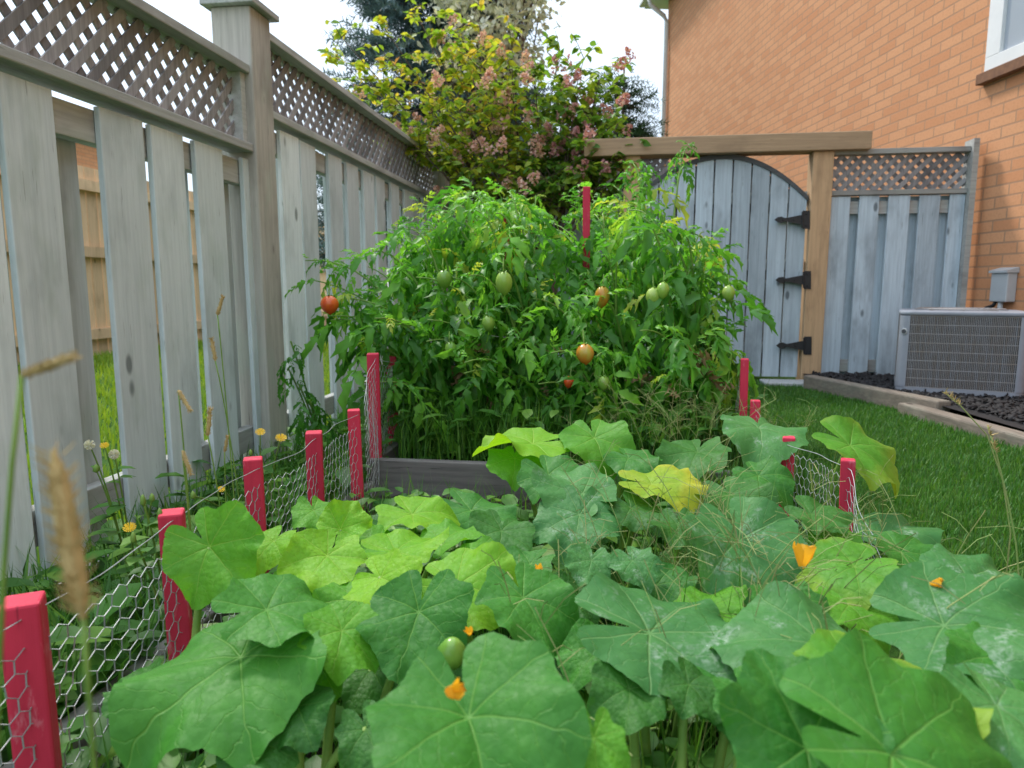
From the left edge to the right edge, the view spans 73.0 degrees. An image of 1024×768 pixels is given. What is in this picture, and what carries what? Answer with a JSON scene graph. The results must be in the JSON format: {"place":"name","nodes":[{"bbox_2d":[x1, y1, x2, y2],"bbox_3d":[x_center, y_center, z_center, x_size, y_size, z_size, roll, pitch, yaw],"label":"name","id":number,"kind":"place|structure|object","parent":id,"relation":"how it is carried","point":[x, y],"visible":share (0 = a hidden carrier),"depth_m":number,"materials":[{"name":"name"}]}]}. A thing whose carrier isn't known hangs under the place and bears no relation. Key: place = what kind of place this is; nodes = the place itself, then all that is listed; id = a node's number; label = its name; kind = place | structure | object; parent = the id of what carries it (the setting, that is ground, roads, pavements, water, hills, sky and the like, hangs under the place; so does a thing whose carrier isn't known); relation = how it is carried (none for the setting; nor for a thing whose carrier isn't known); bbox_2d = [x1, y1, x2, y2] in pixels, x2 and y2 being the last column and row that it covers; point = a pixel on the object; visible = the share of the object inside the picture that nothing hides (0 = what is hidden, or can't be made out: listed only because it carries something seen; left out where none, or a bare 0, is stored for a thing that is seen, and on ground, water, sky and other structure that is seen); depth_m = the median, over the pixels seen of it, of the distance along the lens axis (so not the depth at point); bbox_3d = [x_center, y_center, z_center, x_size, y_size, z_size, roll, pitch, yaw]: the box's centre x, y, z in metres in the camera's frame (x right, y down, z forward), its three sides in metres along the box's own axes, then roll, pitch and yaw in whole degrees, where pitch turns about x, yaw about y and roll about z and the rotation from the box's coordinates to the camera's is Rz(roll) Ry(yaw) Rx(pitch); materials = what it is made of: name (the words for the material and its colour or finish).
{"place":"outdoors","nodes":[
{"label":"outdoors","id":0,"kind":"place"},
{"bbox_2d":[75,143,97,169],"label":"neighbour house","id":1,"kind":"structure","parent":0,"point":[86,156],"depth_m":17.19,"materials":[{"name":"orange brick"}]},
{"bbox_2d":[17,338,330,565],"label":"neighbour lawn","id":2,"kind":"structure","parent":0,"point":[102,359],"depth_m":5.97,"materials":[{"name":"green plant"}]},
{"bbox_2d":[0,0,667,283],"label":"sky","id":3,"kind":"structure","parent":0,"point":[615,25],"materials":[{"name":"white"}]},
{"bbox_2d":[96,494,818,767],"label":"garden soil","id":4,"kind":"structure","parent":0,"point":[308,755],"depth_m":1.24,"materials":[{"name":"brown soil"}]},
{"bbox_2d":[2,591,62,767],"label":"red stake","id":5,"kind":"object","parent":4,"relation":"on","point":[30,632],"visible":0.81,"depth_m":0.90,"materials":[{"name":"paint"}]},
{"bbox_2d":[0,415,358,767],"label":"chicken wire","id":6,"kind":"object","parent":5,"relation":"attached to","point":[66,671],"visible":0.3,"depth_m":1.10,"materials":[{"name":"silver metal"}]},
{"bbox_2d":[0,349,81,711],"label":"foxtail grass","id":7,"kind":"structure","parent":4,"relation":"on","point":[47,365],"depth_m":0.36,"materials":[{"name":"plant"}]},
{"bbox_2d":[28,440,101,767],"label":"foxtail grass","id":8,"kind":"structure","parent":4,"relation":"on","point":[68,538],"depth_m":0.34,"materials":[{"name":"plant"}]},
{"bbox_2d":[121,494,186,664],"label":"flowering weed","id":9,"kind":"object","parent":4,"relation":"on","point":[144,561],"visible":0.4,"depth_m":1.23,"materials":[{"name":"green plant"}]},
{"bbox_2d":[177,390,193,530],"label":"foxtail grass","id":10,"kind":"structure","parent":4,"relation":"on","point":[181,396],"depth_m":1.25,"materials":[{"name":"plant"}]},
{"bbox_2d":[181,450,193,530],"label":"foxtail grass","id":11,"kind":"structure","parent":4,"relation":"on","point":[185,460],"depth_m":1.20,"materials":[{"name":"plant"}]},
{"bbox_2d":[204,405,233,614],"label":"foxtail grass","id":12,"kind":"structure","parent":4,"relation":"on","point":[208,421],"depth_m":1.40,"materials":[{"name":"plant"}]},
{"bbox_2d":[208,337,239,501],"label":"foxtail grass","id":13,"kind":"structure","parent":4,"relation":"on","point":[214,356],"depth_m":1.48,"materials":[{"name":"plant"}]},
{"bbox_2d":[216,294,234,498],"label":"foxtail grass","id":14,"kind":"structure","parent":4,"relation":"on","point":[219,308],"depth_m":1.52,"materials":[{"name":"plant"}]},
{"bbox_2d":[223,434,231,614],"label":"foxtail grass","id":15,"kind":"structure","parent":4,"relation":"on","point":[226,442],"depth_m":1.45,"materials":[{"name":"plant"}]},
{"bbox_2d":[243,456,268,572],"bbox_3d":[-0.601,0.385,1.633,0.044,0.430,0.050,-3,8,-18],"label":"red stake","id":16,"kind":"object","parent":4,"relation":"on","point":[253,479],"visible":0.45,"depth_m":1.60,"materials":[{"name":"paint"}]},
{"bbox_2d":[101,500,474,767],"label":"squash plant","id":17,"kind":"object","parent":4,"relation":"on","point":[273,671],"visible":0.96,"depth_m":0.88,"materials":[{"name":"green plant"}]},
{"bbox_2d":[256,489,535,621],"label":"squash plant","id":18,"kind":"object","parent":4,"relation":"on","point":[318,564],"visible":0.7,"depth_m":1.30,"materials":[{"name":"green plant"}]},
{"bbox_2d":[58,468,900,767],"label":"bed weeds","id":19,"kind":"object","parent":4,"relation":"on","point":[482,632],"visible":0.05,"depth_m":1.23,"materials":[{"name":"green plant"}]},
{"bbox_2d":[370,419,708,584],"bbox_3d":[-0.010,0.338,1.915,0.994,0.420,0.703,1,8,8],"label":"squash plant","id":20,"kind":"object","parent":4,"relation":"on","point":[511,467],"visible":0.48,"depth_m":1.91,"materials":[{"name":"green plant"}]},
{"bbox_2d":[422,463,808,761],"bbox_3d":[0.194,0.416,1.246,0.637,0.448,0.884,1,8,8],"label":"squash plant","id":21,"kind":"object","parent":4,"relation":"on","point":[640,658],"visible":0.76,"depth_m":1.09,"materials":[{"name":"green plant"}]},
{"bbox_2d":[364,632,894,767],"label":"squash plant","id":22,"kind":"object","parent":4,"relation":"on","point":[508,703],"visible":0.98,"depth_m":0.62,"materials":[{"name":"green plant"}]},
{"bbox_2d":[576,446,741,505],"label":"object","id":23,"kind":"structure","parent":4,"relation":"on","point":[718,480],"depth_m":2.32,"materials":[{"name":"green plant"}]},
{"bbox_2d":[551,456,979,767],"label":"bed tall grass","id":24,"kind":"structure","parent":4,"relation":"on","point":[697,727],"depth_m":1.12,"materials":[{"name":"green plant"}]},
{"bbox_2d":[779,436,794,513],"bbox_3d":[0.792,0.348,2.005,0.035,0.400,0.039,3,8,19],"label":"red stake","id":25,"kind":"object","parent":4,"relation":"on","point":[787,439],"visible":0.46,"depth_m":1.97,"materials":[{"name":"paint"}]},
{"bbox_2d":[645,414,944,545],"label":"squash plant","id":26,"kind":"object","parent":4,"relation":"on","point":[762,438],"visible":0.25,"depth_m":1.93,"materials":[{"name":"green plant"}]},
{"bbox_2d":[698,476,1004,654],"bbox_3d":[0.582,0.415,1.247,0.443,0.450,0.781,1,8,8],"label":"squash plant","id":27,"kind":"object","parent":4,"relation":"on","point":[854,549],"visible":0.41,"depth_m":1.06,"materials":[{"name":"green plant"}]},
{"bbox_2d":[709,560,1023,767],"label":"squash plant","id":28,"kind":"object","parent":4,"relation":"on","point":[945,689],"visible":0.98,"depth_m":0.68,"materials":[{"name":"green plant"}]},
{"bbox_2d":[18,325,1023,659],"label":"ground","id":29,"kind":"structure","parent":0,"point":[894,651],"depth_m":3.02,"materials":[{"name":"green plant"}]},
{"bbox_2d":[84,440,158,619],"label":"flowering weed","id":30,"kind":"object","parent":29,"relation":"on","point":[112,508],"visible":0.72,"depth_m":1.65,"materials":[{"name":"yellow plant"}]},
{"bbox_2d":[0,165,327,364],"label":"neighbour fence","id":31,"kind":"object","parent":29,"relation":"on","point":[92,227],"visible":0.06,"depth_m":10.34,"materials":[{"name":"brown wood"}]},
{"bbox_2d":[158,507,192,660],"bbox_3d":[-0.598,0.436,1.245,0.041,0.434,0.051,-3,8,-19],"label":"red stake","id":32,"kind":"object","parent":29,"relation":"on","point":[183,609],"visible":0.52,"depth_m":1.22,"materials":[{"name":"paint"}]},
{"bbox_2d":[1,481,374,767],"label":"edging board","id":33,"kind":"object","parent":29,"relation":"on","point":[81,709],"visible":0.05,"depth_m":1.29,"materials":[{"name":"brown wood"}]},
{"bbox_2d":[0,400,406,767],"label":"broadleaf weeds","id":34,"kind":"object","parent":29,"relation":"on","point":[120,593],"visible":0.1,"depth_m":1.54,"materials":[{"name":"green plant"}]},
{"bbox_2d":[0,390,413,765],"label":"fence side grass","id":35,"kind":"structure","parent":29,"relation":"on","point":[110,578],"depth_m":2.14,"materials":[{"name":"green plant"}]},
{"bbox_2d":[0,0,448,594],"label":"lattice top fence","id":36,"kind":"object","parent":29,"relation":"on","point":[246,166],"visible":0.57,"depth_m":2.81,"materials":[{"name":"grey wood"}]},
{"bbox_2d":[190,428,286,518],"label":"flowering weed","id":37,"kind":"object","parent":29,"relation":"on","point":[269,468],"visible":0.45,"depth_m":2.00,"materials":[{"name":"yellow plant"}]},
{"bbox_2d":[276,341,345,472],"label":"tomato seedling","id":38,"kind":"object","parent":29,"relation":"on","point":[316,421],"visible":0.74,"depth_m":3.06,"materials":[{"name":"green plant"}]},
{"bbox_2d":[305,430,324,505],"bbox_3d":[-0.552,0.342,1.954,0.045,0.426,0.054,-2,8,-12],"label":"red stake","id":39,"kind":"object","parent":29,"relation":"on","point":[315,446],"visible":0.46,"depth_m":1.91,"materials":[{"name":"paint"}]},
{"bbox_2d":[347,408,363,510],"bbox_3d":[-0.514,0.295,2.290,0.047,0.427,0.043,-2,8,-12],"label":"red stake","id":40,"kind":"object","parent":29,"relation":"on","point":[354,423],"visible":0.56,"depth_m":2.26,"materials":[{"name":"paint"}]},
{"bbox_2d":[367,353,381,457],"bbox_3d":[-0.517,0.172,2.615,0.045,0.580,0.054,-1,8,-8],"label":"red stake","id":41,"kind":"object","parent":29,"relation":"on","point":[371,357],"visible":0.53,"depth_m":2.58,"materials":[{"name":"paint"}]},
{"bbox_2d":[364,341,431,511],"bbox_3d":[-0.466,0.079,3.014,0.072,0.577,1.443,1,8,4],"label":"chicken wire","id":42,"kind":"object","parent":41,"relation":"attached to","point":[369,434],"visible":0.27,"depth_m":2.50,"materials":[{"name":"silver metal"}]},
{"bbox_2d":[386,356,397,444],"bbox_3d":[-0.514,0.145,2.987,0.048,0.532,0.046,-1,8,-6],"label":"red stake","id":43,"kind":"object","parent":29,"relation":"on","point":[393,359],"visible":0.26,"depth_m":2.96,"materials":[{"name":"paint"}]},
{"bbox_2d":[315,0,555,272],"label":"spruce tree","id":44,"kind":"object","parent":29,"relation":"on","point":[392,10],"visible":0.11,"depth_m":10.87,"materials":[{"name":"green plant"}]},
{"bbox_2d":[317,0,650,370],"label":"hydrangea tree","id":45,"kind":"object","parent":29,"relation":"on","point":[572,166],"visible":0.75,"depth_m":6.10,"materials":[{"name":"green plant"}]},
{"bbox_2d":[413,0,568,133],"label":"pale leaved tree","id":46,"kind":"object","parent":29,"relation":"on","point":[495,9],"visible":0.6,"depth_m":9.62,"materials":[{"name":"green plant"}]},
{"bbox_2d":[503,218,509,298],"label":"red stake","id":47,"kind":"object","parent":29,"relation":"on","point":[504,219],"visible":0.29,"depth_m":3.17,"materials":[{"name":"paint"}]},
{"bbox_2d":[447,156,677,364],"bbox_3d":[0.482,-1.158,7.075,2.315,2.250,0.115,1,8,8],"label":"back fence","id":48,"kind":"object","parent":29,"relation":"on","point":[657,168],"visible":0.05,"depth_m":6.91,"materials":[{"name":"grey wood"}]},
{"bbox_2d":[367,439,780,501],"bbox_3d":[0.415,0.200,3.854,1.540,0.185,2.780,1,8,8],"label":"raised bed","id":49,"kind":"object","parent":29,"relation":"on","point":[459,473],"visible":0.16,"depth_m":2.56,"materials":[{"name":"grey wood"}]},
{"bbox_2d":[582,187,589,294],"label":"red stake","id":50,"kind":"object","parent":29,"relation":"on","point":[586,212],"visible":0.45,"depth_m":3.21,"materials":[{"name":"paint"}]},
{"bbox_2d":[595,64,674,197],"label":"cedar shrub","id":51,"kind":"object","parent":29,"relation":"on","point":[638,131],"visible":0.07,"depth_m":7.74,"materials":[{"name":"green plant"}]},
{"bbox_2d":[584,130,872,379],"bbox_3d":[1.743,-1.009,5.869,2.274,2.085,0.200,1,8,8],"label":"gate frame","id":52,"kind":"object","parent":29,"relation":"on","point":[819,148],"visible":0.56,"depth_m":5.68,"materials":[{"name":"beige wood"}]},
{"bbox_2d":[639,154,811,376],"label":"garden gate","id":53,"kind":"structure","parent":52,"relation":"attached to","point":[759,212],"depth_m":5.80,"materials":[{"name":"grey wood"}]},
{"bbox_2d":[739,358,748,415],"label":"red stake","id":54,"kind":"object","parent":29,"relation":"on","point":[744,368],"visible":0.45,"depth_m":2.61,"materials":[{"name":"paint"}]},
{"bbox_2d":[725,332,739,412],"bbox_3d":[1.055,-0.026,3.357,0.039,0.431,1.522,2,8,14],"label":"chicken wire","id":55,"kind":"object","parent":54,"relation":"attached to","point":[736,404],"visible":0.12,"depth_m":2.79,"materials":[{"name":"silver metal"}]},
{"bbox_2d":[481,369,1023,767],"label":"seed grass","id":56,"kind":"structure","parent":29,"relation":"on","point":[741,524],"depth_m":1.20,"materials":[{"name":"green plant"}]},
{"bbox_2d":[750,399,760,421],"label":"red stake","id":57,"kind":"object","parent":29,"relation":"on","point":[757,403],"visible":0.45,"depth_m":2.47,"materials":[{"name":"paint"}]},
{"bbox_2d":[760,379,803,386],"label":"stepping slab","id":58,"kind":"structure","parent":29,"relation":"on","point":[791,382],"depth_m":5.71,"materials":[{"name":"grey concrete"}]},
{"bbox_2d":[639,0,1023,310],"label":"brick house","id":59,"kind":"structure","parent":29,"relation":"on","point":[914,73],"depth_m":6.98,"materials":[{"name":"orange brick"}]},
{"bbox_2d":[975,0,1023,85],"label":"window","id":60,"kind":"structure","parent":59,"relation":"in","point":[1004,57],"depth_m":5.23,"materials":[{"name":"white paint"}]},
{"bbox_2d":[984,267,1019,307],"bbox_3d":[3.704,-0.609,5.304,0.111,0.562,0.278,0,8,-3],"label":"electrical box","id":61,"kind":"object","parent":59,"relation":"attached to","point":[1003,284],"visible":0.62,"depth_m":5.20,"materials":[{"name":"grey metal"}]},
{"bbox_2d":[839,458,855,531],"bbox_3d":[0.795,0.386,1.652,0.043,0.422,0.034,4,9,25],"label":"red stake","id":62,"kind":"object","parent":29,"relation":"on","point":[845,471],"visible":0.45,"depth_m":1.62,"materials":[{"name":"paint"}]},
{"bbox_2d":[756,414,884,560],"bbox_3d":[0.797,0.343,1.953,0.050,0.385,1.053,1,8,4],"label":"chicken wire","id":63,"kind":"object","parent":62,"relation":"attached to","point":[828,491],"visible":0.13,"depth_m":1.72,"materials":[{"name":"silver metal"}]},
{"bbox_2d":[803,375,950,411],"bbox_3d":[2.509,0.072,4.883,0.100,0.115,1.317,-2,8,-13],"label":"landscape timber","id":64,"kind":"object","parent":29,"relation":"on","point":[879,395],"visible":0.7,"depth_m":4.79,"materials":[{"name":"brown wood"}]},
{"bbox_2d":[760,391,997,659],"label":"tall edge grass","id":65,"kind":"structure","parent":29,"relation":"on","point":[806,486],"depth_m":2.42,"materials":[{"name":"green plant"}]},
{"bbox_2d":[821,138,979,374],"bbox_3d":[3.133,-0.972,5.688,1.084,1.961,0.150,1,8,8],"label":"side fence section","id":66,"kind":"object","parent":29,"relation":"on","point":[893,252],"visible":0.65,"depth_m":5.66,"materials":[{"name":"grey wood"}]},
{"bbox_2d":[805,370,1023,429],"bbox_3d":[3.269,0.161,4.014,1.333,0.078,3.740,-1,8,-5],"label":"bark mulch","id":67,"kind":"object","parent":29,"relation":"on","point":[1006,407],"visible":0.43,"depth_m":4.44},
{"bbox_2d":[894,307,1023,397],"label":"air conditioner","id":68,"kind":"object","parent":67,"relation":"on","point":[972,350],"visible":0.99,"depth_m":4.62,"materials":[{"name":"grey paint"}]},
{"bbox_2d":[897,403,1023,449],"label":"landscape timber","id":69,"kind":"object","parent":29,"relation":"on","point":[1013,436],"visible":0.63,"depth_m":3.88,"materials":[{"name":"brown wood"}]},
{"bbox_2d":[943,388,1010,572],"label":"grass stem","id":70,"kind":"object","parent":29,"relation":"on","point":[953,398],"visible":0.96,"depth_m":1.35,"materials":[{"name":"plant"}]},
{"bbox_2d":[987,425,1019,575],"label":"grass stem","id":71,"kind":"object","parent":29,"relation":"on","point":[993,443],"visible":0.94,"depth_m":1.15,"materials":[{"name":"plant"}]},
{"bbox_2d":[736,376,1023,578],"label":"lawn grass","id":72,"kind":"structure","parent":0,"point":[872,420],"depth_m":3.07,"materials":[{"name":"green plant"}]},
{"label":"raised bed soil","id":73,"kind":"structure","parent":0,"visible":0},
{"bbox_2d":[284,216,493,456],"bbox_3d":[-0.427,-0.135,3.012,0.863,1.213,0.894,-5,10,-34],"label":"tomato plant","id":74,"kind":"object","parent":73,"relation":"on","point":[371,318],"visible":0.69,"depth_m":2.92,"materials":[{"name":"green plant"}]},
{"bbox_2d":[388,177,569,380],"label":"tomato plant","id":75,"kind":"object","parent":73,"relation":"on","point":[443,201],"visible":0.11,"depth_m":3.89,"materials":[{"name":"green plant"}]},
{"bbox_2d":[384,176,592,430],"bbox_3d":[-0.107,-0.240,3.056,0.958,1.422,0.981,1,8,8],"label":"tomato plant","id":76,"kind":"object","parent":73,"relation":"on","point":[502,281],"visible":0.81,"depth_m":2.89,"materials":[{"name":"green plant"}]},
{"bbox_2d":[382,358,797,469],"bbox_3d":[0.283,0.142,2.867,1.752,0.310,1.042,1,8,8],"label":"raised bed weeds","id":77,"kind":"object","parent":73,"relation":"on","point":[440,445],"visible":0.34,"depth_m":2.67,"materials":[{"name":"green plant"}]},
{"bbox_2d":[517,204,693,459],"bbox_3d":[0.350,-0.166,3.120,0.773,1.319,1.172,-1,8,-10],"label":"tomato plant","id":78,"kind":"object","parent":73,"relation":"on","point":[606,351],"visible":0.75,"depth_m":2.89,"materials":[{"name":"green plant"}]},
{"bbox_2d":[559,140,747,382],"bbox_3d":[0.750,-0.538,3.683,1.045,1.590,0.852,1,8,8],"label":"tomato plant","id":79,"kind":"object","parent":73,"relation":"on","point":[642,193],"visible":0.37,"depth_m":3.76,"materials":[{"name":"green plant"}]},
{"bbox_2d":[595,198,777,440],"bbox_3d":[0.719,-0.170,2.912,0.808,1.290,0.933,1,8,8],"label":"tomato plant","id":80,"kind":"object","parent":73,"relation":"on","point":[707,354],"visible":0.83,"depth_m":2.81,"materials":[{"name":"green plant"}]}
]}

